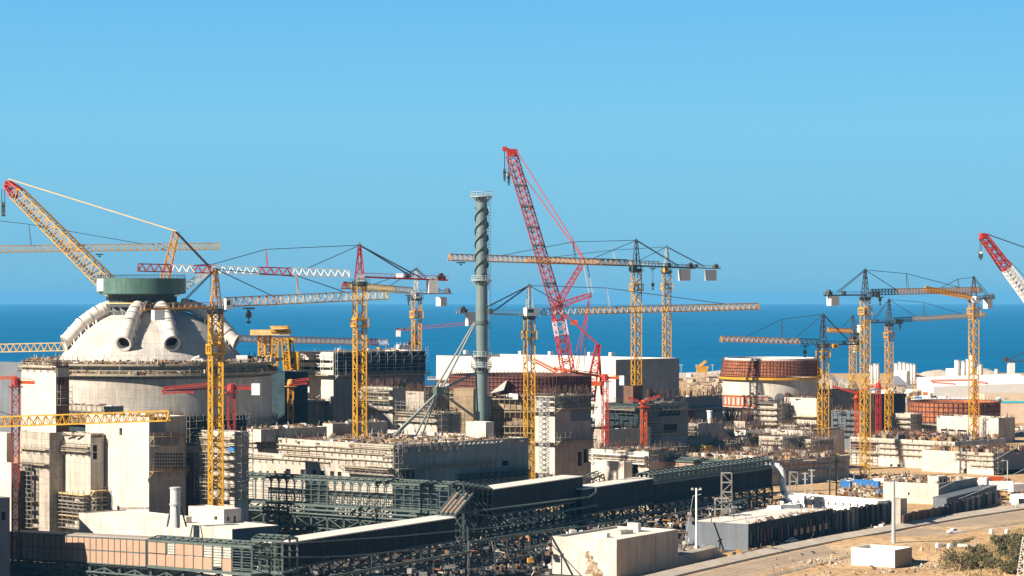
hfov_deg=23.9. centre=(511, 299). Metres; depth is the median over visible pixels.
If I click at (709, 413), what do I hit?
vent pipe
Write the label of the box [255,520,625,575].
pipe run
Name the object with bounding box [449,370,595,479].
reactor building
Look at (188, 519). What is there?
roof annex
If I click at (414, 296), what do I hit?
tower crane
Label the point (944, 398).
store shed
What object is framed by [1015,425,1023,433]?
loose materials
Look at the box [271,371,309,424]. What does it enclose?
duct house
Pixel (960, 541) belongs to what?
dry grass
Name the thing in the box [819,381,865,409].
auxiliary block
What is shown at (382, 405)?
auxiliary tower
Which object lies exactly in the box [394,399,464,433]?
pump house
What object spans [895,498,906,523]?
shaft block
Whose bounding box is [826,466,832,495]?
steel post
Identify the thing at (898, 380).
aggregate shed
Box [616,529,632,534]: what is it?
roof hut
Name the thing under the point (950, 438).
loose materials
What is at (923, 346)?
sea
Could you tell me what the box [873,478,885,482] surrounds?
site container
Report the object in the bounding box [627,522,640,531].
roof hut
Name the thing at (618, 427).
loose materials
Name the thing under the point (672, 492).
conveyor gallery
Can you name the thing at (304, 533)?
loose materials
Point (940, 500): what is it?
conveyor gallery
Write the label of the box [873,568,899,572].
rubble pile
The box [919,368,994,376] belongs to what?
rock mound
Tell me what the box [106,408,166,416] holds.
loose materials
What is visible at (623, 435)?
intake block
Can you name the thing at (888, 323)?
tower crane
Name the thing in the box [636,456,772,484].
gallery frame
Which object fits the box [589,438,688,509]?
intake block
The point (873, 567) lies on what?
loose materials
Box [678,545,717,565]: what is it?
loading ledge
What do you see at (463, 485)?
gallery frame
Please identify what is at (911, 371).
silo
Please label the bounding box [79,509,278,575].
service building
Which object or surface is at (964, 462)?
cooling building
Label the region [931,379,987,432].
placing boom
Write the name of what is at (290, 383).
placing boom
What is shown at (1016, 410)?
building
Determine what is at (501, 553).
loose materials
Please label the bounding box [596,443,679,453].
loose materials
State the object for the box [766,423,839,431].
loose materials
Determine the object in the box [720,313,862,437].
tower crane
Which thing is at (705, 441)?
concrete block
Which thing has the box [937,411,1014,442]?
building
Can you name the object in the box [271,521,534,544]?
pipe run
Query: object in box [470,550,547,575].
pipe run
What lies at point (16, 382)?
placing boom
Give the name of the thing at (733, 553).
excavator
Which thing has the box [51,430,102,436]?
loose materials
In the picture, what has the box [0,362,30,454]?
auxiliary hall
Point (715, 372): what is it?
breakwater
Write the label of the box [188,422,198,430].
window
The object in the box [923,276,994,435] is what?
tower crane
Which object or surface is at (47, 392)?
stair tower
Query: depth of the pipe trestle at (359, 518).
610.44 m
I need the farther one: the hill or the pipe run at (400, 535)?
the hill
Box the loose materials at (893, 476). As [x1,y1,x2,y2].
[827,470,918,485]
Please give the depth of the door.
863.25 m
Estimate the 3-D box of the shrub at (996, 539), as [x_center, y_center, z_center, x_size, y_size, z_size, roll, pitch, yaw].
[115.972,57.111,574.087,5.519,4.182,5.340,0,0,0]
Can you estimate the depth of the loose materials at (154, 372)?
647.99 m
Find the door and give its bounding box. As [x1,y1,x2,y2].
[688,410,693,419]
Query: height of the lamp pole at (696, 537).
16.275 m
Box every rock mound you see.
[819,370,857,388]
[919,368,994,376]
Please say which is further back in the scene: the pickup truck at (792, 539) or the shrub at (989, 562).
the pickup truck at (792, 539)
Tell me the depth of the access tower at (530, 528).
559.90 m
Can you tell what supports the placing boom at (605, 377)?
on the ground at (932, 555)
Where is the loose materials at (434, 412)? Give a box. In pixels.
[412,409,452,415]
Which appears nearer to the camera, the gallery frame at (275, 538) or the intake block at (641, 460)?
the gallery frame at (275, 538)
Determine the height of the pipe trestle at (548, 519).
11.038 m
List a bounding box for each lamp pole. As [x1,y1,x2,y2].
[683,488,700,548]
[891,481,895,542]
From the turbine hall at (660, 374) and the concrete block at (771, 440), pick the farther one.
the turbine hall at (660, 374)
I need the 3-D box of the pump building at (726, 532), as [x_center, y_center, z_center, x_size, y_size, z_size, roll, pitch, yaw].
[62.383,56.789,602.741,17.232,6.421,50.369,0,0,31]
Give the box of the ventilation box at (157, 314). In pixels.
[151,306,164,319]
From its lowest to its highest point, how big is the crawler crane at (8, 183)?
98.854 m
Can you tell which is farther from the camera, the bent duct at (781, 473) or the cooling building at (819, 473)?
the cooling building at (819, 473)
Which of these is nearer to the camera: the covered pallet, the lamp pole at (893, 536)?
the lamp pole at (893, 536)
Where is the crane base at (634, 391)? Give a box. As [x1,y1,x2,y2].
[624,385,642,403]
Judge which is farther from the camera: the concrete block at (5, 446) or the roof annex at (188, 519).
the concrete block at (5, 446)
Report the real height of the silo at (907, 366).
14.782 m
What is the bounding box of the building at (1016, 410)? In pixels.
[977,393,1023,422]
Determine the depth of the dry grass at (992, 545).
535.74 m
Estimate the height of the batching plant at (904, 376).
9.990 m
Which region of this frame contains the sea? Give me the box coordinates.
[0,304,1023,385]
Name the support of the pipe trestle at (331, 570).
on the plant yard at (14, 572)
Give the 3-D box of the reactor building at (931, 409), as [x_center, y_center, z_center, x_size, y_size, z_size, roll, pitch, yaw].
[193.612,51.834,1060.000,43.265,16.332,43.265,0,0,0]
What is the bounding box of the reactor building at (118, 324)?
[26,275,277,426]
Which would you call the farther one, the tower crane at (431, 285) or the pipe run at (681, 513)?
the tower crane at (431, 285)
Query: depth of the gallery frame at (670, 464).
691.15 m
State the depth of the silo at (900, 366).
1718.87 m
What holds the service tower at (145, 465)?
on the plant yard at (14, 572)
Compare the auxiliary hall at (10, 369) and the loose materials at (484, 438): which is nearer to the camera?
the loose materials at (484, 438)
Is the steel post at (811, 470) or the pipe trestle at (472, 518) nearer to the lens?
the pipe trestle at (472, 518)
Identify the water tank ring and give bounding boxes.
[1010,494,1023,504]
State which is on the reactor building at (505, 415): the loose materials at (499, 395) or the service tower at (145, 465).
the loose materials at (499, 395)
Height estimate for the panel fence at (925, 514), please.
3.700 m
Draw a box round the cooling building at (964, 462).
[922,441,1023,474]
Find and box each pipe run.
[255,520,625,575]
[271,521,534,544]
[329,526,576,575]
[462,487,596,513]
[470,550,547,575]
[478,499,745,574]
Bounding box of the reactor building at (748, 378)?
[719,356,821,417]
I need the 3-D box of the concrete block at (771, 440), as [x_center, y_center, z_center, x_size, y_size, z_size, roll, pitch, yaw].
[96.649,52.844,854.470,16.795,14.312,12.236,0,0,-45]
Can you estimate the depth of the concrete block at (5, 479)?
572.98 m
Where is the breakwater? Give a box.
[679,370,720,374]
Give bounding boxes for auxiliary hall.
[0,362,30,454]
[294,346,430,422]
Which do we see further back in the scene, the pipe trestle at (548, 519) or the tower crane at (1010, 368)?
the tower crane at (1010, 368)
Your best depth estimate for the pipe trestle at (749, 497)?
642.42 m
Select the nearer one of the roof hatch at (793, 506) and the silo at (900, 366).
the roof hatch at (793, 506)
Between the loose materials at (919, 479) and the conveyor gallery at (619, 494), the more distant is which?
the loose materials at (919, 479)
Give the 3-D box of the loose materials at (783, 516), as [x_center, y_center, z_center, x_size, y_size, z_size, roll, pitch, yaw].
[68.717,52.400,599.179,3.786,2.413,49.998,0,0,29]
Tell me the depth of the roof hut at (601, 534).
531.30 m
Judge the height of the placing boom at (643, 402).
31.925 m
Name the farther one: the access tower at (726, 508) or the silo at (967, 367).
the silo at (967, 367)
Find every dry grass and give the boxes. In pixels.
[934,528,1023,575]
[941,536,975,546]
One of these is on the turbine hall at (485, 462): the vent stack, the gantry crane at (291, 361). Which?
the vent stack
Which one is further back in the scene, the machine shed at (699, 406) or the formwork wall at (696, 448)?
the machine shed at (699, 406)
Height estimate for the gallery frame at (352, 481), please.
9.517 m
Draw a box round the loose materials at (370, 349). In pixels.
[314,347,411,350]
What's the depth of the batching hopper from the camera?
1847.64 m
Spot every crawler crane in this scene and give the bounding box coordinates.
[1,178,213,301]
[502,146,602,400]
[978,233,1023,302]
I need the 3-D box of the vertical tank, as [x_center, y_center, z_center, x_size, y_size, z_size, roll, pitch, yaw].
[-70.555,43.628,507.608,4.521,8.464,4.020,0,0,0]
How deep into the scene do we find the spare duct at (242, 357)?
662.86 m
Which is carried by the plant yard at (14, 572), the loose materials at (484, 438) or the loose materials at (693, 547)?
the loose materials at (693, 547)
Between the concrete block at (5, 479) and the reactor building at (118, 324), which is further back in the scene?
the reactor building at (118, 324)
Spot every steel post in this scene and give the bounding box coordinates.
[802,472,808,493]
[808,469,814,493]
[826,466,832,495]
[833,454,839,495]
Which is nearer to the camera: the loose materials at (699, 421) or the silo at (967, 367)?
the loose materials at (699, 421)
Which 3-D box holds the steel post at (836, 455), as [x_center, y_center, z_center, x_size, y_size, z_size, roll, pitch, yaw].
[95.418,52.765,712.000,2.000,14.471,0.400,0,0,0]
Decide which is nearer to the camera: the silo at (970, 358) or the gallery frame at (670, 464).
the gallery frame at (670, 464)
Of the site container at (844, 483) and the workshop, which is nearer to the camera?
the workshop
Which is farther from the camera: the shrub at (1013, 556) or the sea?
the sea
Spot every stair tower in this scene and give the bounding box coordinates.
[18,358,71,432]
[528,384,597,483]
[741,395,791,428]
[891,411,923,431]
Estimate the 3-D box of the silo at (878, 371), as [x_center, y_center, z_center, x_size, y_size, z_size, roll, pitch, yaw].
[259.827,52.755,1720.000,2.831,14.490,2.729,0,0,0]
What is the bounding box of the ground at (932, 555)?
[14,373,1023,575]
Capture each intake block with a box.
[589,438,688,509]
[591,418,649,447]
[688,416,723,440]
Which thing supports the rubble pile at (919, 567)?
on the ground at (932, 555)
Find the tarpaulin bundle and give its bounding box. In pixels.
[229,446,235,451]
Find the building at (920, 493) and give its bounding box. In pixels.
[883,475,976,503]
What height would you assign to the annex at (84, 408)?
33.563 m
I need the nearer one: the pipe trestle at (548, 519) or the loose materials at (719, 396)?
the pipe trestle at (548, 519)
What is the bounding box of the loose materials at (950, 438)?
[857,430,999,441]
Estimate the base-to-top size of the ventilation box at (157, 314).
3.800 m
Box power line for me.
[939,443,1022,488]
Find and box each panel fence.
[833,501,891,532]
[902,505,947,523]
[943,490,998,514]
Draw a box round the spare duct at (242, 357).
[236,355,247,362]
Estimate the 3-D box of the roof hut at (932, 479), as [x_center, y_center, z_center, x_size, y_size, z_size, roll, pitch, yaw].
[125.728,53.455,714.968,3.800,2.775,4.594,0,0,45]
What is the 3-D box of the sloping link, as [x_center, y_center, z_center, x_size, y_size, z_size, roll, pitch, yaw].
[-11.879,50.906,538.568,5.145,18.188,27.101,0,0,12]
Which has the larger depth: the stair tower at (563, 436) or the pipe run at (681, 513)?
the stair tower at (563, 436)
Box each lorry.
[979,477,988,484]
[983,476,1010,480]
[989,481,1013,491]
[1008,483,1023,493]
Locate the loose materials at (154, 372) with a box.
[17,363,281,373]
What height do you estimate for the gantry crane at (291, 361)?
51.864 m
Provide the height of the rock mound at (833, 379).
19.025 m
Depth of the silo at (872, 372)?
1719.33 m
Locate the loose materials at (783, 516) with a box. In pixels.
[745,505,832,523]
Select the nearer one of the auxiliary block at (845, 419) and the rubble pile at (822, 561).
the rubble pile at (822, 561)
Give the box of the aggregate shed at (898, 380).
[886,376,910,387]
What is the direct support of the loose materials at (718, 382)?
on the ground at (932, 555)
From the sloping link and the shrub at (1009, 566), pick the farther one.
the sloping link
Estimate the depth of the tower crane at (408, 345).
841.07 m
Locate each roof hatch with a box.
[766,505,783,508]
[782,505,802,508]
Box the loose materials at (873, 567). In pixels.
[772,541,982,575]
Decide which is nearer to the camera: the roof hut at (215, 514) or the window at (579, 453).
the roof hut at (215, 514)
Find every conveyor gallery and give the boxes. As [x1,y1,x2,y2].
[10,530,164,568]
[263,515,455,567]
[474,475,583,516]
[563,477,653,515]
[648,464,772,505]
[932,484,997,507]
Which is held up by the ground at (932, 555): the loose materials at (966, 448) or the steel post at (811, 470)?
the steel post at (811, 470)
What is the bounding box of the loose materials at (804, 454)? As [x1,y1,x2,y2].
[688,448,842,462]
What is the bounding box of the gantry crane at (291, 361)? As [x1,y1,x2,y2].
[250,326,299,370]
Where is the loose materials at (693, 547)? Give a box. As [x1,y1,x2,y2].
[678,543,723,557]
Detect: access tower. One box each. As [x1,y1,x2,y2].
[526,509,534,558]
[714,498,729,516]
[721,472,731,514]
[789,471,797,492]
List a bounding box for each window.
[29,473,29,522]
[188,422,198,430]
[300,360,331,362]
[300,366,331,369]
[578,452,580,465]
[632,464,637,473]
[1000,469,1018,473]
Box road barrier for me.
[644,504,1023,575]
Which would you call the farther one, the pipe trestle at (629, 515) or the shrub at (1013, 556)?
the pipe trestle at (629, 515)
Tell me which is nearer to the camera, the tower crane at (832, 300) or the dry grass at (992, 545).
the dry grass at (992, 545)
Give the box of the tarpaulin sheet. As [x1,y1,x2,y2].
[491,380,506,392]
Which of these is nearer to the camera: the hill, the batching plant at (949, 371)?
the batching plant at (949, 371)
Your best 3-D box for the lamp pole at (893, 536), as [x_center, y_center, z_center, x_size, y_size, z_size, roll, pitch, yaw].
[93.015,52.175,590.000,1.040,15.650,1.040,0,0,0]
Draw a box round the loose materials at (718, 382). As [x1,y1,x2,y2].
[679,373,722,393]
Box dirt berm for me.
[764,520,1023,575]
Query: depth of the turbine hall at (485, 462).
622.84 m
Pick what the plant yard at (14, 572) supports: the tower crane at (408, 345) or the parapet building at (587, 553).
the parapet building at (587, 553)
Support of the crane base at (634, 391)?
on the loose materials
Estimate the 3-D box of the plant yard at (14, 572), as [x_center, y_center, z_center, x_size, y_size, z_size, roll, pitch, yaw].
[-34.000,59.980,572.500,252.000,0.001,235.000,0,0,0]
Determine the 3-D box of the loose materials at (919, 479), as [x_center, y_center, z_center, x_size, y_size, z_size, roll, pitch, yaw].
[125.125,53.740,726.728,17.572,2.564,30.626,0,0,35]
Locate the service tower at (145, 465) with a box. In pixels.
[86,413,188,515]
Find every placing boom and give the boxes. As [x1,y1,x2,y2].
[0,375,34,570]
[162,383,260,429]
[285,378,308,424]
[533,359,623,447]
[628,395,659,445]
[832,385,872,435]
[873,380,883,432]
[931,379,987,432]
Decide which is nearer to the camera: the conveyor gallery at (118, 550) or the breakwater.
the conveyor gallery at (118, 550)
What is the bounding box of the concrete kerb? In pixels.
[957,543,974,546]
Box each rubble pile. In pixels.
[799,558,850,564]
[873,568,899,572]
[907,564,940,569]
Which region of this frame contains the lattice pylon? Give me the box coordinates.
[1017,537,1023,575]
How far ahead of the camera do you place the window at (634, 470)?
694.49 m
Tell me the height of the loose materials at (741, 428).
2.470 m
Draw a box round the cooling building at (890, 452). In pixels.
[849,427,1005,467]
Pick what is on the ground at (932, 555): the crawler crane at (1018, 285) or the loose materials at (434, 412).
the crawler crane at (1018, 285)
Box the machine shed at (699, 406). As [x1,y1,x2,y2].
[645,385,727,421]
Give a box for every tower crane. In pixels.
[0,221,219,256]
[0,340,65,351]
[0,410,170,426]
[137,244,447,437]
[140,265,388,505]
[239,335,419,349]
[340,266,451,349]
[395,322,464,349]
[448,239,695,384]
[456,284,759,478]
[525,246,720,357]
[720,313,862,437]
[823,269,982,478]
[826,315,863,387]
[865,299,986,431]
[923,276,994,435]
[1001,352,1023,373]
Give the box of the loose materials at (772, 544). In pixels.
[742,521,890,552]
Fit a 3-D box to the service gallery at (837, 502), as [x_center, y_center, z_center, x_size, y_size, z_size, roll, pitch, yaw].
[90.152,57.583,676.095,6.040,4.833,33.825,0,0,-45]
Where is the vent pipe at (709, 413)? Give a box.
[707,410,712,422]
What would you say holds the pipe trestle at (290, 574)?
on the plant yard at (14, 572)
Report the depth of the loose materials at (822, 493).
735.48 m
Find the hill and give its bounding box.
[679,374,719,377]
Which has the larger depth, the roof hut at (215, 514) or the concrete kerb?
the concrete kerb
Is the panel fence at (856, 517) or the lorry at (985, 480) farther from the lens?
the lorry at (985, 480)
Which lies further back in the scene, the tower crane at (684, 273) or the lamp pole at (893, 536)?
the tower crane at (684, 273)
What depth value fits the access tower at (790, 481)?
689.92 m
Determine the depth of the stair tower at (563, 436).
721.86 m
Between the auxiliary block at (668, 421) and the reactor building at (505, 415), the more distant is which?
the auxiliary block at (668, 421)
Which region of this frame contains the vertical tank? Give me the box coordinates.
[166,487,186,527]
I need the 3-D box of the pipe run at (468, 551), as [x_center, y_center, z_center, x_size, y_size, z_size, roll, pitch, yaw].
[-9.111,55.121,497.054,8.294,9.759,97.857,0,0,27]
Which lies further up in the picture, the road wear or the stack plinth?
the stack plinth
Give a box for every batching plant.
[894,371,909,384]
[946,368,959,375]
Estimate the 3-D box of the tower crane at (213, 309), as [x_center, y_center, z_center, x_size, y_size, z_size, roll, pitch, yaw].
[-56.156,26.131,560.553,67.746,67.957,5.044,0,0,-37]
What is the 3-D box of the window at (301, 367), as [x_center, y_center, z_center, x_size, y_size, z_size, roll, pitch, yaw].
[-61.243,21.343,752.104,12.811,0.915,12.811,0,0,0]
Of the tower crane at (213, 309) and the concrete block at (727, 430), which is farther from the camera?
the concrete block at (727, 430)
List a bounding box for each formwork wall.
[686,444,712,452]
[688,452,751,456]
[718,440,778,452]
[743,431,765,444]
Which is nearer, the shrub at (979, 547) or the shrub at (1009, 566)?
the shrub at (1009, 566)
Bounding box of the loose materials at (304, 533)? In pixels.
[280,527,457,556]
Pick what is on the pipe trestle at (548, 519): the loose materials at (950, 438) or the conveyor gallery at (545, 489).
the conveyor gallery at (545, 489)
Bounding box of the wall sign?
[996,397,1023,402]
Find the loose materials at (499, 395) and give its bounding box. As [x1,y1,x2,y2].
[449,390,592,396]
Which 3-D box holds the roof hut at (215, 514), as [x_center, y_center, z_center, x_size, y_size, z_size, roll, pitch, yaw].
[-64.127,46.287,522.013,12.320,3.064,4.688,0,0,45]
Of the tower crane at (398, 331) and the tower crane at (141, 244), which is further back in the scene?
the tower crane at (398, 331)
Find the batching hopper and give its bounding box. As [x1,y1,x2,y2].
[695,360,708,377]
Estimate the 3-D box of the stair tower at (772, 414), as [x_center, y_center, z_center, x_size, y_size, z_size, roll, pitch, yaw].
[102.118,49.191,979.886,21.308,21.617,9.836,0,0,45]
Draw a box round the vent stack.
[393,191,491,437]
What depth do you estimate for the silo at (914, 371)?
1718.89 m
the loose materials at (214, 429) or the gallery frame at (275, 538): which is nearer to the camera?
the gallery frame at (275, 538)
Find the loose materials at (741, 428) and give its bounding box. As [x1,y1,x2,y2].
[724,424,759,430]
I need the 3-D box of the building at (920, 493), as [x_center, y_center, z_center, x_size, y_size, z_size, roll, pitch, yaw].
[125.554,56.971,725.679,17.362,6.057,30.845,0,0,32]
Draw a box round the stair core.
[454,388,474,433]
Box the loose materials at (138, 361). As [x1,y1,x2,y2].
[21,352,283,363]
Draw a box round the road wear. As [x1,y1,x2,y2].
[699,512,1023,575]
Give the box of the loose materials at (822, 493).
[773,491,824,498]
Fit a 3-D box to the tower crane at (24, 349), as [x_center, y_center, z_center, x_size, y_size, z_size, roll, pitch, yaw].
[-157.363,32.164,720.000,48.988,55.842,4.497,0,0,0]
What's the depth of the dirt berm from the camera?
558.63 m
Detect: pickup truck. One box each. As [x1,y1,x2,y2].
[784,537,797,542]
[947,528,962,533]
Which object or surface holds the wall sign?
attached to the building at (1016, 410)
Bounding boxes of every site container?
[840,481,851,486]
[853,479,864,484]
[862,480,873,485]
[869,481,880,486]
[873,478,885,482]
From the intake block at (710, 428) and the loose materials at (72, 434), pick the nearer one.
the loose materials at (72, 434)
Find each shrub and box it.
[934,547,979,570]
[967,542,986,553]
[975,551,994,563]
[982,556,1002,568]
[989,532,1009,546]
[993,541,1023,556]
[995,559,1017,573]
[1003,549,1023,568]
[1004,535,1020,546]
[1014,534,1023,542]
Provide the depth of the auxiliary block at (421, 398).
735.29 m
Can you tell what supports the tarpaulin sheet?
on the reactor building at (505, 415)
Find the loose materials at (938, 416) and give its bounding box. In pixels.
[937,415,1005,419]
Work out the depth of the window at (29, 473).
576.88 m
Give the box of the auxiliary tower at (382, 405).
[358,377,405,429]
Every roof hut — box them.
[189,505,240,523]
[593,532,609,537]
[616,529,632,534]
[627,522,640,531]
[928,475,946,483]
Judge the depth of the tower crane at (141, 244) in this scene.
778.90 m
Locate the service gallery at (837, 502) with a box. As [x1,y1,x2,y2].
[780,493,890,509]
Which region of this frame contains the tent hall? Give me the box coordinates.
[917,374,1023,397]
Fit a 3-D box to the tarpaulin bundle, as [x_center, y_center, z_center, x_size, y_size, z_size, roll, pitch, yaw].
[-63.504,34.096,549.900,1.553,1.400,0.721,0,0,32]
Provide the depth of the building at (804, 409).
972.66 m
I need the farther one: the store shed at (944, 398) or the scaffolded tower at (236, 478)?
the store shed at (944, 398)
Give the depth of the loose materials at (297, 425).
641.67 m
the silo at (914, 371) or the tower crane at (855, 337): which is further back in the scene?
the silo at (914, 371)
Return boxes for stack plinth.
[466,421,493,438]
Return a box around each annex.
[20,430,62,531]
[57,431,108,532]
[69,403,122,431]
[171,408,248,442]
[180,516,191,522]
[186,443,199,515]
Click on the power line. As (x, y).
(980, 467)
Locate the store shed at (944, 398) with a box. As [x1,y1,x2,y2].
[911,397,976,399]
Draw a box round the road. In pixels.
[687,510,1023,575]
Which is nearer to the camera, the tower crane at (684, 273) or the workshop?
the workshop
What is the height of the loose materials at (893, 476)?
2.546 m
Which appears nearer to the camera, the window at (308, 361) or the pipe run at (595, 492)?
the pipe run at (595, 492)
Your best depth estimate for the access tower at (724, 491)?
627.92 m
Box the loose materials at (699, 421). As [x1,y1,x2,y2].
[689,419,716,425]
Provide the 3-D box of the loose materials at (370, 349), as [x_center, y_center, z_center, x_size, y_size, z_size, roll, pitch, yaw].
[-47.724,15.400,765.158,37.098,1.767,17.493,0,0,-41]
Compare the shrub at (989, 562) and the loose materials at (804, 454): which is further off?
the loose materials at (804, 454)
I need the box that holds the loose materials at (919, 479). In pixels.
[882,474,966,483]
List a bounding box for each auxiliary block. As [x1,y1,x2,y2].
[308,396,328,425]
[406,383,451,410]
[604,396,689,448]
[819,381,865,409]
[831,403,874,449]
[865,393,904,430]
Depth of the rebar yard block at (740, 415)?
935.80 m
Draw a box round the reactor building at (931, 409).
[908,398,1000,432]
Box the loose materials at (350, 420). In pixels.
[324,415,378,423]
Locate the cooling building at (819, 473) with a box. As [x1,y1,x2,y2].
[674,442,848,485]
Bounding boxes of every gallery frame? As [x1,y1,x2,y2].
[147,535,271,575]
[249,472,454,514]
[251,533,297,574]
[451,480,492,517]
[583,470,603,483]
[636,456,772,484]
[667,456,727,475]
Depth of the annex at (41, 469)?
572.40 m
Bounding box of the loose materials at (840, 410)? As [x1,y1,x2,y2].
[830,407,873,412]
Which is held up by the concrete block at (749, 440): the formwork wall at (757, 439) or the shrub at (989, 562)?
the formwork wall at (757, 439)
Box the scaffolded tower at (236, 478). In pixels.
[194,430,252,521]
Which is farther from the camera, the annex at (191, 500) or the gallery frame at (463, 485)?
the annex at (191, 500)
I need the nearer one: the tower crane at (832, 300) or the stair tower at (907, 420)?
the tower crane at (832, 300)
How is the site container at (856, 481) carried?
on the ground at (932, 555)
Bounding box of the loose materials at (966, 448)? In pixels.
[932,443,1023,454]
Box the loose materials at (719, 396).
[661,394,721,398]
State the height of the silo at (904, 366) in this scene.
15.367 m
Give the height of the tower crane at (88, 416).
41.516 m
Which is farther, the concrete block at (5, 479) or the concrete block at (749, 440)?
the concrete block at (749, 440)
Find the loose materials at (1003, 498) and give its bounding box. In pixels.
[977,480,1023,504]
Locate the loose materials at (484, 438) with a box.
[406,431,523,443]
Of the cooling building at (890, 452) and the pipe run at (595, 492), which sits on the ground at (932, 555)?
the cooling building at (890, 452)
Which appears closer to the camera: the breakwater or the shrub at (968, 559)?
the shrub at (968, 559)
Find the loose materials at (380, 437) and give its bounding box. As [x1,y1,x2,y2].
[279,428,503,448]
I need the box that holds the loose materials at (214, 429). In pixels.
[200,425,249,435]
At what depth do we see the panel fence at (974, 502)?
690.00 m
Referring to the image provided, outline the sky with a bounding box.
[0,0,1023,303]
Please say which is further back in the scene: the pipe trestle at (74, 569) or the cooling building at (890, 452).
the cooling building at (890, 452)
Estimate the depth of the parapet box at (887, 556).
544.78 m
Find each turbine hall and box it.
[249,424,530,531]
[427,350,678,426]
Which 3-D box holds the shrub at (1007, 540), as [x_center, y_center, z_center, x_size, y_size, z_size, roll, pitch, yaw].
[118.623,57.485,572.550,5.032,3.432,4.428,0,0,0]
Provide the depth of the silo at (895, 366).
1718.82 m
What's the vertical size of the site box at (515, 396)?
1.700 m
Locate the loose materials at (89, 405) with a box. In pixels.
[69,401,112,407]
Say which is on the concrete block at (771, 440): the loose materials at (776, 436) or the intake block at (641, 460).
the loose materials at (776, 436)
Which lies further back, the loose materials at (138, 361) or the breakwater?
the breakwater
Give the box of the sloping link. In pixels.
[435,487,480,569]
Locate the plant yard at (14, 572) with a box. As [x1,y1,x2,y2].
[10,525,734,575]
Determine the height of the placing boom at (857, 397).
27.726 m
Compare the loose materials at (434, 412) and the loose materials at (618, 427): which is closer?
the loose materials at (434, 412)
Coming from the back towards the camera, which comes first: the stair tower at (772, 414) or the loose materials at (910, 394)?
the loose materials at (910, 394)
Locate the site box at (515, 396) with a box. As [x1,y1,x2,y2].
[513,394,517,399]
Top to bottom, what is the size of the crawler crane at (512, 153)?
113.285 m
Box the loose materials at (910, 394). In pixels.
[862,385,947,403]
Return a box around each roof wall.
[247,426,326,441]
[323,421,387,436]
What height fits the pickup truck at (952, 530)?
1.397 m
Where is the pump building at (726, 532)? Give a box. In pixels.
[686,507,832,550]
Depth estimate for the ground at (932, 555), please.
605.08 m
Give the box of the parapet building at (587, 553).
[552,526,677,575]
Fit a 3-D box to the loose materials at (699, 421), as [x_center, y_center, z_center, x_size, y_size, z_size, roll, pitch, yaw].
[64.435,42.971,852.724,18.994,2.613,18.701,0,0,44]
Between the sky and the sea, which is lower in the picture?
the sea
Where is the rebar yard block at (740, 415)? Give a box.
[723,407,760,428]
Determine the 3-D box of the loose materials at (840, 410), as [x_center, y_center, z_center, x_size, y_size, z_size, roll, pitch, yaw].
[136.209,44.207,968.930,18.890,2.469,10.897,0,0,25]
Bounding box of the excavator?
[728,549,742,555]
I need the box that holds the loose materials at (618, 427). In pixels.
[591,423,644,428]
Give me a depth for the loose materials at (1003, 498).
731.68 m
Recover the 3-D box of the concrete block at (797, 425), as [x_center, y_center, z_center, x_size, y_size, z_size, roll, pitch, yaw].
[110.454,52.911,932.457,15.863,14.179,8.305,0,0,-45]
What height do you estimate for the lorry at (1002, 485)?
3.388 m
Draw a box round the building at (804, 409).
[784,391,832,427]
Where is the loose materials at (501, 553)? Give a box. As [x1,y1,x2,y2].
[255,495,827,575]
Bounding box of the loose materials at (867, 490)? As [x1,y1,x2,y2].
[835,482,882,497]
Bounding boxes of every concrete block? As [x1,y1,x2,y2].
[0,432,13,461]
[0,461,17,530]
[594,459,631,509]
[688,430,714,444]
[710,434,746,450]
[724,422,736,439]
[727,430,759,446]
[759,428,812,450]
[779,420,819,427]
[795,431,835,453]
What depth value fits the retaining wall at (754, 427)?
908.92 m
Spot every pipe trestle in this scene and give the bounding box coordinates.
[10,560,236,575]
[246,541,478,575]
[249,503,460,550]
[256,571,298,575]
[451,513,492,566]
[474,503,598,564]
[562,504,664,530]
[636,487,784,529]
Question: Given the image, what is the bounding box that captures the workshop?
[0,496,9,575]
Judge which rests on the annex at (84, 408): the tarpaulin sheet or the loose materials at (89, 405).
the loose materials at (89, 405)
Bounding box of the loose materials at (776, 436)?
[752,434,792,439]
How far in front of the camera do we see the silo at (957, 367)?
1798.40 m
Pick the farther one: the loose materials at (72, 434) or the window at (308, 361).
the window at (308, 361)
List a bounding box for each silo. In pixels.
[869,365,873,383]
[873,364,877,383]
[877,364,879,379]
[894,363,897,370]
[898,362,902,370]
[902,362,906,370]
[906,363,909,370]
[910,364,913,383]
[913,364,915,383]
[954,360,960,375]
[961,361,965,374]
[966,359,969,374]
[969,355,972,374]
[977,364,982,374]
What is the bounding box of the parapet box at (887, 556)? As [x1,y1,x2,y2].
[851,544,911,567]
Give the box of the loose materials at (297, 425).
[247,421,319,430]
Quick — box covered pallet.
[191,355,201,360]
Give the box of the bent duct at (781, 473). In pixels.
[764,462,790,503]

